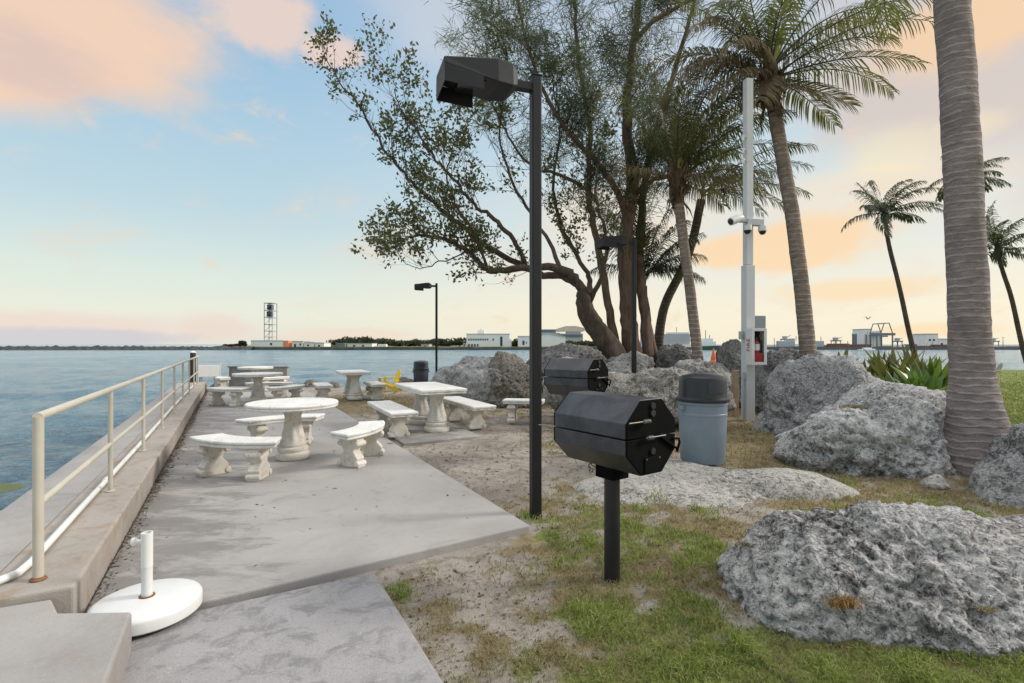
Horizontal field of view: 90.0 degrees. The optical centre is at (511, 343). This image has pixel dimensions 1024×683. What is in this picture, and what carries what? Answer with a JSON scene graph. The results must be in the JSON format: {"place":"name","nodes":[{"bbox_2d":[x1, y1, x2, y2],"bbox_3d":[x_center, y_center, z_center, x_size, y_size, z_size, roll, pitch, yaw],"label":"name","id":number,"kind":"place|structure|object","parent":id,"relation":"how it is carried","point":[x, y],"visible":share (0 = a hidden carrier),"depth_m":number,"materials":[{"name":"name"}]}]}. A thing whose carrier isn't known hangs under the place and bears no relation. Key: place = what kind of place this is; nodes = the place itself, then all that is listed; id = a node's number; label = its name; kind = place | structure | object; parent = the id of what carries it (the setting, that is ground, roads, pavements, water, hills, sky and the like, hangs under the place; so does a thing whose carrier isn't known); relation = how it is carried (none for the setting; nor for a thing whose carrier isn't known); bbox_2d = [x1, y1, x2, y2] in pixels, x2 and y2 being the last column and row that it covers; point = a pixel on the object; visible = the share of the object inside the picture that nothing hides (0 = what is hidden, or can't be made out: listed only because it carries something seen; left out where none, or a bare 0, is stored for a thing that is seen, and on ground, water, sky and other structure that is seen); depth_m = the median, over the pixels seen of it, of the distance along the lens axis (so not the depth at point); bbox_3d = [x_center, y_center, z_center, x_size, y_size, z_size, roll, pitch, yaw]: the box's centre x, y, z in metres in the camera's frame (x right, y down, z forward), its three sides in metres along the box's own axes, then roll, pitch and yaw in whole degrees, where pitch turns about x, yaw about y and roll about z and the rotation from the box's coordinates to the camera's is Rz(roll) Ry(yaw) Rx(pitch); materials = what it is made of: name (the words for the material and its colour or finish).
{"place":"outdoors","nodes":[
{"label":"outdoors","id":0,"kind":"place"},
{"bbox_2d":[0,382,191,572],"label":"apron","id":1,"kind":"object","parent":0,"point":[15,528],"visible":0.28,"depth_m":4.59,"materials":[{"name":"concrete"}]},
{"bbox_2d":[246,345,596,347],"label":"shore","id":2,"kind":"structure","parent":0,"point":[457,346],"depth_m":213.62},
{"bbox_2d":[264,303,276,339],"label":"radar tower","id":3,"kind":"structure","parent":2,"relation":"on","point":[270,307],"depth_m":221.98,"materials":[{"name":"metal"}]},
{"bbox_2d":[251,340,294,346],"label":"shed","id":4,"kind":"structure","parent":2,"relation":"on","point":[271,343],"depth_m":216.00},
{"bbox_2d":[292,341,310,346],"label":"shed","id":5,"kind":"structure","parent":2,"relation":"on","point":[298,344],"depth_m":217.00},
{"bbox_2d":[333,337,355,344],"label":"shore tree","id":6,"kind":"object","parent":2,"relation":"on","point":[338,340],"visible":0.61,"depth_m":243.15,"materials":[{"name":"green plant"}]},
{"bbox_2d":[347,343,377,346],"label":"shed","id":7,"kind":"structure","parent":2,"relation":"on","point":[361,344],"depth_m":217.00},
{"bbox_2d":[350,336,375,342],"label":"shore tree","id":8,"kind":"object","parent":2,"relation":"on","point":[366,339],"visible":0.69,"depth_m":241.47,"materials":[{"name":"green plant"}]},
{"bbox_2d":[373,338,398,345],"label":"shore tree","id":9,"kind":"object","parent":2,"relation":"on","point":[389,342],"visible":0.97,"depth_m":235.00,"materials":[{"name":"green plant"}]},
{"bbox_2d":[251,348,597,349],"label":"seawall","id":10,"kind":"object","parent":2,"relation":"on","point":[393,348],"visible":0.19,"depth_m":212.61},
{"bbox_2d":[448,337,465,345],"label":"shore tree","id":11,"kind":"object","parent":2,"relation":"on","point":[458,340],"visible":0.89,"depth_m":242.07,"materials":[{"name":"green plant"}]},
{"bbox_2d":[466,329,511,346],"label":"office building","id":12,"kind":"structure","parent":2,"relation":"on","point":[480,338],"depth_m":221.00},
{"bbox_2d":[517,336,528,346],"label":"office building","id":13,"kind":"structure","parent":2,"relation":"on","point":[523,341],"depth_m":219.00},
{"bbox_2d":[542,333,565,346],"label":"warehouse","id":14,"kind":"structure","parent":2,"relation":"on","point":[549,339],"depth_m":223.00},
{"bbox_2d":[542,326,584,341],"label":"terminal building","id":15,"kind":"structure","parent":2,"relation":"on","point":[573,334],"depth_m":257.00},
{"bbox_2d":[383,421,480,445],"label":"paving","id":16,"kind":"structure","parent":0,"point":[418,435],"depth_m":8.31,"materials":[{"name":"concrete"}]},
{"bbox_2d":[367,400,418,437],"bbox_3d":[-2.080,1.282,8.780,0.440,0.435,1.850,0,0,-27],"label":"straight bench","id":17,"kind":"object","parent":16,"relation":"on","point":[394,416],"visible":0.93,"depth_m":8.28,"materials":[{"name":"concrete"}]},
{"bbox_2d":[395,382,466,432],"bbox_3d":[-1.500,1.123,9.200,0.800,0.755,1.750,0,0,-27],"label":"rectangular table","id":18,"kind":"object","parent":16,"relation":"on","point":[433,418],"visible":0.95,"depth_m":8.70,"materials":[{"name":"white stone"}]},
{"bbox_2d":[0,344,1023,509],"bbox_3d":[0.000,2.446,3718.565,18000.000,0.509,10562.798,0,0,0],"label":"water","id":19,"kind":"structure","parent":0,"point":[32,382],"depth_m":40.60,"materials":[{"name":"liquid"}]},
{"bbox_2d":[0,483,25,492],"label":"boulder","id":20,"kind":"object","parent":19,"relation":"in","point":[5,487],"visible":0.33,"depth_m":8.25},
{"bbox_2d":[0,345,254,349],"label":"jetty","id":21,"kind":"object","parent":19,"relation":"in","point":[125,347],"visible":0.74,"depth_m":210.72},
{"bbox_2d":[190,351,195,382],"bbox_3d":[-10.779,1.565,17.300,0.200,2.670,0.200,0,0,0],"label":"wooden piling","id":22,"kind":"object","parent":19,"relation":"in","point":[192,354],"visible":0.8,"depth_m":17.23,"materials":[{"name":"brown wood"}]},
{"bbox_2d":[640,327,690,346],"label":"building","id":23,"kind":"structure","parent":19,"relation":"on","point":[676,337],"depth_m":232.60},
{"bbox_2d":[702,330,719,349],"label":"ferry","id":24,"kind":"object","parent":19,"relation":"on","point":[707,345],"visible":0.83,"depth_m":205.60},
{"bbox_2d":[774,338,798,346],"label":"workboat","id":25,"kind":"object","parent":19,"relation":"on","point":[789,343],"visible":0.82,"depth_m":225.60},
{"bbox_2d":[824,341,870,346],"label":"barge","id":26,"kind":"object","parent":19,"relation":"on","point":[845,345],"visible":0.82,"depth_m":225.00},
{"bbox_2d":[0,0,1023,343],"label":"sky","id":27,"kind":"structure","parent":0,"point":[171,171],"materials":[{"name":"blue"}]},
{"bbox_2d":[291,370,1023,682],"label":"ground","id":28,"kind":"structure","parent":0,"point":[480,455],"depth_m":3.67,"materials":[{"name":"sand"}]},
{"bbox_2d":[0,600,131,682],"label":"step","id":29,"kind":"object","parent":28,"relation":"on","point":[43,642],"visible":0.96,"depth_m":2.27,"materials":[{"name":"concrete"}]},
{"bbox_2d":[0,381,206,613],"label":"kerb","id":30,"kind":"structure","parent":28,"relation":"on","point":[81,552],"depth_m":3.62,"materials":[{"name":"concrete"}]},
{"bbox_2d":[0,383,195,583],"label":"pipe","id":31,"kind":"object","parent":30,"relation":"on","point":[48,543],"visible":0.77,"depth_m":3.73,"materials":[{"name":"white plastic"}]},
{"bbox_2d":[29,356,198,582],"bbox_3d":[-6.269,0.836,9.518,0.074,0.928,15.438,0,0,-29],"label":"railing","id":32,"kind":"object","parent":30,"relation":"on","point":[40,498],"visible":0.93,"depth_m":3.29,"materials":[{"name":"metal"}]},
{"bbox_2d":[121,573,442,682],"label":"footpath","id":33,"kind":"structure","parent":28,"relation":"on","point":[353,630],"depth_m":2.58,"materials":[{"name":"concrete"}]},
{"bbox_2d":[86,384,528,611],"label":"promenade","id":34,"kind":"structure","parent":28,"relation":"on","point":[216,546],"depth_m":4.40,"materials":[{"name":"concrete"}]},
{"bbox_2d":[87,531,202,636],"bbox_3d":[-2.020,1.272,2.834,0.528,0.457,0.528,0,0,-10],"label":"umbrella base","id":35,"kind":"object","parent":34,"relation":"on","point":[149,604],"visible":0.84,"depth_m":2.81,"materials":[{"name":"white plastic"}]},
{"bbox_2d":[199,363,220,386],"bbox_3d":[-10.346,1.080,17.491,0.708,0.860,0.105,0,0,-40],"label":"signboard","id":36,"kind":"object","parent":34,"relation":"on","point":[214,371],"visible":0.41,"depth_m":17.46,"materials":[{"name":"white metal"}]},
{"bbox_2d":[215,376,229,386],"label":"curved bench","id":37,"kind":"object","parent":34,"relation":"on","point":[222,381],"visible":0.66,"depth_m":16.24,"materials":[{"name":"concrete"}]},
{"bbox_2d":[206,387,246,406],"bbox_3d":[-6.920,1.282,12.414,1.160,0.435,0.455,0,0,20],"label":"curved bench","id":38,"kind":"object","parent":34,"relation":"on","point":[217,393],"visible":1,"depth_m":12.34,"materials":[{"name":"concrete"}]},
{"bbox_2d":[190,433,281,481],"bbox_3d":[-3.128,1.282,5.805,1.195,0.435,0.462,0,0,16],"label":"curved bench","id":39,"kind":"object","parent":34,"relation":"on","point":[212,449],"visible":1,"depth_m":5.72,"materials":[{"name":"white stone"}]},
{"bbox_2d":[237,366,272,389],"bbox_3d":[-8.516,1.127,17.000,1.080,0.745,1.080,0,0,26],"label":"round table","id":40,"kind":"object","parent":34,"relation":"on","point":[255,368],"visible":0.63,"depth_m":16.76,"materials":[{"name":"concrete"}]},
{"bbox_2d":[232,372,282,401],"bbox_3d":[-6.597,1.127,13.300,1.200,0.745,1.200,0,0,-4],"label":"round table","id":41,"kind":"object","parent":34,"relation":"on","point":[257,392],"visible":0.96,"depth_m":13.16,"materials":[{"name":"concrete"}]},
{"bbox_2d":[227,366,290,385],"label":"wall","id":42,"kind":"structure","parent":34,"relation":"on","point":[237,381],"depth_m":18.20,"materials":[{"name":"concrete"}]},
{"bbox_2d":[245,382,292,397],"bbox_3d":[-6.760,1.282,14.217,1.264,0.435,0.477,0,0,-10],"label":"curved bench","id":43,"kind":"object","parent":34,"relation":"on","point":[284,395],"visible":0.38,"depth_m":14.16,"materials":[{"name":"concrete"}]},
{"bbox_2d":[262,376,289,391],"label":"curved bench","id":44,"kind":"object","parent":34,"relation":"on","point":[278,379],"visible":0.59,"depth_m":16.30,"materials":[{"name":"concrete"}]},
{"bbox_2d":[234,413,324,445],"bbox_3d":[-3.365,1.282,7.501,1.229,0.435,0.470,0,0,-32],"label":"curved bench","id":45,"kind":"object","parent":34,"relation":"on","point":[256,427],"visible":0.66,"depth_m":7.34,"materials":[{"name":"white stone"}]},
{"bbox_2d":[267,384,304,398],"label":"curved bench","id":46,"kind":"object","parent":34,"relation":"on","point":[277,392],"visible":0.73,"depth_m":12.83,"materials":[{"name":"white stone"}]},
{"bbox_2d":[244,397,337,461],"bbox_3d":[-2.868,1.127,6.707,1.130,0.745,1.130,0,0,-41],"label":"round table","id":47,"kind":"object","parent":34,"relation":"on","point":[293,446],"visible":1,"depth_m":6.58,"materials":[{"name":"white stone"}]},
{"bbox_2d":[312,382,332,397],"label":"straight bench","id":48,"kind":"object","parent":34,"relation":"on","point":[323,389],"visible":0.79,"depth_m":13.31,"materials":[{"name":"white stone"}]},
{"bbox_2d":[330,420,384,467],"bbox_3d":[-1.933,1.282,6.593,0.455,0.435,1.160,0,0,7],"label":"curved bench","id":49,"kind":"object","parent":34,"relation":"on","point":[358,442],"visible":1,"depth_m":6.27,"materials":[{"name":"white stone"}]},
{"bbox_2d":[335,370,370,399],"bbox_3d":[-4.400,1.123,14.150,0.760,0.755,1.300,0,0,-27],"label":"rectangular table","id":50,"kind":"object","parent":28,"relation":"on","point":[352,390],"visible":1,"depth_m":13.72,"materials":[{"name":"white stone"}]},
{"bbox_2d":[363,381,386,399],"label":"straight bench","id":51,"kind":"object","parent":28,"relation":"on","point":[375,388],"visible":0.87,"depth_m":13.76,"materials":[{"name":"white stone"}]},
{"bbox_2d":[378,369,402,391],"bbox_3d":[-3.937,1.174,16.592,0.664,0.712,0.576,0,0,7],"label":"beach chair","id":52,"kind":"object","parent":28,"relation":"on","point":[391,386],"visible":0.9,"depth_m":16.52,"materials":[{"name":"yellow plastic"}]},
{"bbox_2d":[398,377,413,382],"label":"boulder","id":53,"kind":"object","parent":28,"relation":"on","point":[404,380],"visible":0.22,"depth_m":17.50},
{"bbox_2d":[412,360,429,381],"bbox_3d":[-3.128,1.055,17.600,0.582,0.984,0.576,0,0,-17],"label":"litter bin","id":54,"kind":"object","parent":28,"relation":"on","point":[420,371],"visible":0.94,"depth_m":17.38,"materials":[{"name":"black plastic"}]},
{"bbox_2d":[414,283,437,372],"bbox_3d":[-3.428,-0.443,20.472,0.908,4.050,0.370,0,0,-4],"label":"lamp post","id":55,"kind":"object","parent":28,"relation":"on","point":[420,286],"visible":0.87,"depth_m":20.45,"materials":[{"name":"black metal"}]},
{"bbox_2d":[426,356,499,406],"bbox_3d":[-1.168,1.145,12.920,2.109,1.705,1.696,0,0,-9],"label":"boulder","id":56,"kind":"object","parent":28,"relation":"on","point":[471,374],"visible":0.38,"depth_m":12.31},
{"bbox_2d":[300,0,637,358],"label":"broadleaf tree","id":57,"kind":"object","parent":28,"relation":"on","point":[606,340],"visible":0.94,"depth_m":12.99,"materials":[{"name":"green plant"}]},
{"bbox_2d":[443,396,495,428],"bbox_3d":[-0.880,1.282,9.600,0.440,0.435,1.850,0,0,-27],"label":"straight bench","id":58,"kind":"object","parent":28,"relation":"on","point":[475,411],"visible":0.97,"depth_m":9.12,"materials":[{"name":"concrete"}]},
{"bbox_2d":[436,56,541,519],"bbox_3d":[-0.174,-0.405,4.439,0.908,4.050,0.370,0,0,-19],"label":"lamp post","id":59,"kind":"object","parent":28,"relation":"on","point":[462,81],"visible":0.91,"depth_m":4.52,"materials":[{"name":"black metal"}]},
{"bbox_2d":[487,351,543,407],"bbox_3d":[0.066,1.188,12.611,1.534,2.037,1.414,0,0,0],"label":"boulder","id":60,"kind":"object","parent":28,"relation":"on","point":[510,379],"visible":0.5,"depth_m":12.14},
{"bbox_2d":[502,398,544,422],"bbox_3d":[0.230,1.282,9.850,0.780,0.435,0.360,0,0,10],"label":"straight bench","id":61,"kind":"object","parent":28,"relation":"on","point":[512,406],"visible":0.61,"depth_m":9.75,"materials":[{"name":"concrete"}]},
{"bbox_2d":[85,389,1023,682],"bbox_3d":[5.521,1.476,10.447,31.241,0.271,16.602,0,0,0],"label":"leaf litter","id":62,"kind":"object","parent":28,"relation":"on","point":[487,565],"visible":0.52,"depth_m":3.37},
{"bbox_2d":[542,356,571,409],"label":"boulder","id":63,"kind":"object","parent":28,"relation":"on","point":[553,401],"visible":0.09,"depth_m":10.30,"materials":[{"name":"stone"}]},
{"bbox_2d":[526,343,606,391],"bbox_3d":[1.489,0.650,13.347,2.679,1.385,1.688,0,0,0],"label":"boulder","id":64,"kind":"object","parent":28,"relation":"on","point":[560,350],"visible":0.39,"depth_m":13.14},
{"bbox_2d":[542,358,610,398],"bbox_3d":[0.829,0.893,7.060,0.963,1.390,0.559,0,0,41],"label":"barbecue grill","id":65,"kind":"object","parent":28,"relation":"on","point":[565,376],"visible":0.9,"depth_m":6.81,"materials":[{"name":"metal"}]},
{"bbox_2d":[421,0,762,367],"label":"casuarina tree","id":66,"kind":"object","parent":28,"relation":"on","point":[629,71],"visible":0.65,"depth_m":14.08,"materials":[{"name":"green plant"}]},
{"bbox_2d":[538,391,680,583],"bbox_3d":[0.633,0.968,3.446,0.508,1.264,0.876,0,0,-36],"label":"barbecue grill","id":67,"kind":"object","parent":28,"relation":"on","point":[615,438],"visible":0.98,"depth_m":3.22,"materials":[{"name":"metal"}]},
{"bbox_2d":[596,235,636,372],"bbox_3d":[2.398,-0.439,11.588,0.908,4.050,0.370,0,0,-16],"label":"lamp post","id":68,"kind":"object","parent":28,"relation":"on","point":[604,243],"visible":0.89,"depth_m":11.65,"materials":[{"name":"black metal"}]},
{"bbox_2d":[606,351,654,373],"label":"boulder","id":69,"kind":"object","parent":28,"relation":"on","point":[621,363],"visible":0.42,"depth_m":12.45,"materials":[{"name":"stone"}]},
{"bbox_2d":[590,196,707,295],"bbox_3d":[3.993,-1.610,14.860,3.496,5.347,2.931,0,0,0],"label":"palm tree","id":70,"kind":"object","parent":28,"relation":"on","point":[660,268],"visible":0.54,"depth_m":14.59,"materials":[{"name":"green plant"}]},
{"bbox_2d":[605,367,736,424],"bbox_3d":[2.681,0.980,9.599,3.132,1.119,1.565,0,0,-3],"label":"boulder","id":71,"kind":"object","parent":28,"relation":"on","point":[661,383],"visible":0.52,"depth_m":9.05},
{"bbox_2d":[656,343,691,367],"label":"boulder","id":72,"kind":"object","parent":28,"relation":"on","point":[668,356],"visible":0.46,"depth_m":13.77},
{"bbox_2d":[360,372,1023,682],"bbox_3d":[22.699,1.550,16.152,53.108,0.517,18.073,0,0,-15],"label":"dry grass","id":73,"kind":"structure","parent":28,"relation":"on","point":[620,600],"depth_m":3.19,"materials":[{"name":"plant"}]},
{"bbox_2d":[589,53,805,360],"bbox_3d":[4.527,-2.953,12.336,5.033,7.956,3.726,0,0,0],"label":"palm tree","id":74,"kind":"object","parent":28,"relation":"on","point":[677,176],"visible":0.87,"depth_m":12.45,"materials":[{"name":"green plant"}]},
{"bbox_2d":[675,372,729,464],"bbox_3d":[2.401,0.915,6.454,0.652,1.110,0.650,0,0,-17],"label":"litter bin","id":75,"kind":"object","parent":28,"relation":"on","point":[702,399],"visible":1,"depth_m":6.21,"materials":[{"name":"grey plastic"}]},
{"bbox_2d":[672,358,740,406],"bbox_3d":[4.611,1.038,12.174,1.895,1.412,1.405,0,0,-6],"label":"boulder","id":76,"kind":"object","parent":28,"relation":"on","point":[694,365],"visible":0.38,"depth_m":11.83,"materials":[{"name":"stone"}]},
{"bbox_2d":[575,460,859,507],"bbox_3d":[2.153,1.590,5.728,3.062,0.559,2.012,0,0,3],"label":"rock ledge","id":77,"kind":"object","parent":28,"relation":"on","point":[689,483],"visible":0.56,"depth_m":5.18,"materials":[{"name":"stone"}]},
{"bbox_2d":[638,105,818,350],"bbox_3d":[6.263,-3.019,15.406,5.594,7.926,4.629,0,0,0],"label":"palm tree","id":78,"kind":"object","parent":28,"relation":"on","point":[666,302],"visible":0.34,"depth_m":15.39,"materials":[{"name":"green plant"}]},
{"bbox_2d":[731,370,738,416],"bbox_3d":[4.617,1.045,10.600,0.110,1.030,0.090,0,0,-11],"label":"wooden post","id":79,"kind":"object","parent":28,"relation":"on","point":[735,385],"visible":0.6,"depth_m":10.56,"materials":[{"name":"brown wood"}]},
{"bbox_2d":[716,339,756,407],"bbox_3d":[5.448,0.942,12.304,1.200,2.141,1.353,0,0,-23],"label":"boulder","id":80,"kind":"object","parent":28,"relation":"on","point":[728,354],"visible":0.23,"depth_m":12.04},
{"bbox_2d":[727,78,766,420],"bbox_3d":[4.592,-1.835,10.044,0.914,6.770,0.392,0,0,-12],"label":"camera pole","id":81,"kind":"object","parent":28,"relation":"on","point":[749,319],"visible":0.96,"depth_m":10.04,"materials":[{"name":"white metal"}]},
{"bbox_2d":[746,328,766,364],"bbox_3d":[4.707,0.050,9.873,0.315,0.700,0.205,0,0,-8],"label":"extinguisher cabinet","id":82,"kind":"object","parent":81,"relation":"attached to","point":[756,346],"visible":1,"depth_m":9.80,"materials":[{"name":"white metal"}]},
{"bbox_2d":[755,376,767,412],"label":"boulder","id":83,"kind":"object","parent":28,"relation":"on","point":[760,386],"visible":0.18,"depth_m":11.11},
{"bbox_2d":[755,348,799,384],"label":"boulder","id":84,"kind":"object","parent":28,"relation":"on","point":[777,357],"visible":0.19,"depth_m":11.67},
{"bbox_2d":[641,0,933,356],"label":"palm tree","id":85,"kind":"object","parent":28,"relation":"on","point":[771,83],"visible":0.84,"depth_m":11.23,"materials":[{"name":"green plant"}]},
{"bbox_2d":[751,351,884,434],"bbox_3d":[5.693,1.221,8.800,2.904,2.194,1.878,0,0,0],"label":"boulder","id":86,"kind":"object","parent":28,"relation":"on","point":[799,391],"visible":0.45,"depth_m":8.57,"materials":[{"name":"stone"}]},
{"bbox_2d":[873,366,947,389],"bbox_3d":[6.470,0.822,8.572,1.151,0.941,1.079,0,0,23],"label":"strap leaf plant","id":87,"kind":"object","parent":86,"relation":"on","point":[916,382],"visible":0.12,"depth_m":8.62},
{"bbox_2d":[890,360,947,393],"bbox_3d":[6.908,0.752,8.601,1.197,0.980,1.121,0,0,-31],"label":"strap leaf plant","id":88,"kind":"object","parent":86,"relation":"on","point":[936,382],"visible":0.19,"depth_m":8.67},
{"bbox_2d":[773,381,956,478],"bbox_3d":[4.715,1.277,6.759,2.606,1.507,1.911,0,0,-28],"label":"boulder","id":89,"kind":"object","parent":28,"relation":"on","point":[891,429],"visible":0.69,"depth_m":6.09,"materials":[{"name":"stone"}]},
{"bbox_2d":[838,404,866,408],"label":"grass tuft","id":90,"kind":"object","parent":89,"relation":"on","point":[850,406],"visible":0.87,"depth_m":6.41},
{"bbox_2d":[842,351,897,375],"bbox_3d":[7.060,0.656,10.270,1.224,1.040,1.409,0,0,0],"label":"strap leaf plant","id":91,"kind":"object","parent":28,"relation":"on","point":[870,367],"visible":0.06,"depth_m":10.14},
{"bbox_2d":[717,499,1023,661],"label":"boulder","id":92,"kind":"object","parent":28,"relation":"on","point":[917,574],"visible":0.66,"depth_m":2.78,"materials":[{"name":"stone"}]},
{"bbox_2d":[814,593,868,611],"bbox_3d":[1.708,1.329,2.645,0.271,0.055,0.270,0,0,40],"label":"grass tuft","id":93,"kind":"object","parent":92,"relation":"on","point":[844,602],"visible":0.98,"depth_m":2.63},
{"bbox_2d":[975,604,997,612],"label":"grass tuft","id":94,"kind":"object","parent":92,"relation":"on","point":[986,609],"visible":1,"depth_m":2.58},
{"bbox_2d":[737,0,1010,477],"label":"palm tree","id":95,"kind":"object","parent":28,"relation":"on","point":[976,421],"visible":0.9,"depth_m":6.07,"materials":[{"name":"grey plant"}]},
{"bbox_2d":[867,347,901,379],"bbox_3d":[7.564,0.606,10.340,1.572,1.102,1.380,0,0,-22],"label":"strap leaf plant","id":96,"kind":"object","parent":28,"relation":"on","point":[887,364],"visible":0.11,"depth_m":10.28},
{"bbox_2d":[841,179,942,362],"bbox_3d":[18.940,-3.418,25.985,4.420,10.375,3.865,0,0,0],"label":"palm tree","id":97,"kind":"object","parent":28,"relation":"on","point":[885,210],"visible":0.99,"depth_m":25.80,"materials":[{"name":"green plant"}]},
{"bbox_2d":[863,345,927,378],"bbox_3d":[7.422,0.553,10.062,1.474,1.163,1.629,0,0,0],"label":"strap leaf plant","id":98,"kind":"object","parent":28,"relation":"on","point":[881,366],"visible":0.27,"depth_m":9.82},
{"bbox_2d":[880,341,947,371],"bbox_3d":[8.077,0.525,10.062,1.551,1.242,1.383,0,0,41],"label":"strap leaf plant","id":99,"kind":"object","parent":28,"relation":"on","point":[920,366],"visible":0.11,"depth_m":10.33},
{"bbox_2d":[894,356,948,386],"bbox_3d":[7.786,0.680,9.473,1.172,0.970,1.288,0,0,-31],"label":"strap leaf plant","id":100,"kind":"object","parent":28,"relation":"on","point":[934,366],"visible":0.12,"depth_m":9.22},
{"bbox_2d":[919,474,950,489],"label":"stone","id":101,"kind":"object","parent":28,"relation":"on","point":[937,481],"visible":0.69,"depth_m":5.46,"materials":[{"name":"stone"}]},
{"bbox_2d":[925,156,1010,202],"bbox_3d":[26.644,-4.841,29.891,3.882,13.334,3.640,0,0,-34],"label":"palm tree","id":102,"kind":"object","parent":28,"relation":"on","point":[987,186],"visible":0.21,"depth_m":29.79,"materials":[{"name":"green plant"}]},
{"bbox_2d":[944,201,1023,362],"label":"palm tree","id":103,"kind":"object","parent":28,"relation":"on","point":[997,240],"visible":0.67,"depth_m":26.88,"materials":[{"name":"green plant"}]},
{"bbox_2d":[968,423,1023,508],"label":"boulder","id":104,"kind":"object","parent":28,"relation":"on","point":[997,474],"visible":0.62,"depth_m":5.16,"materials":[{"name":"stone"}]},
{"bbox_2d":[385,371,1023,682],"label":"green grass","id":105,"kind":"structure","parent":0,"point":[923,674],"depth_m":2.57,"materials":[{"name":"plant"}]},
{"bbox_2d":[686,345,1019,349],"bbox_3d":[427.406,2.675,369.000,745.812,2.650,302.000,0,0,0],"label":"quay","id":106,"kind":"structure","parent":0,"point":[770,347],"depth_m":222.00,"materials":[{"name":"concrete"}]},
{"bbox_2d":[852,329,879,346],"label":"building","id":107,"kind":"structure","parent":106,"relation":"on","point":[860,333],"depth_m":236.00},
{"bbox_2d":[865,323,894,346],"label":"gantry crane","id":108,"kind":"object","parent":106,"relation":"on","point":[881,334],"visible":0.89,"depth_m":227.81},
{"bbox_2d":[913,334,937,345],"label":"plant building","id":109,"kind":"structure","parent":106,"relation":"on","point":[922,339],"depth_m":240.29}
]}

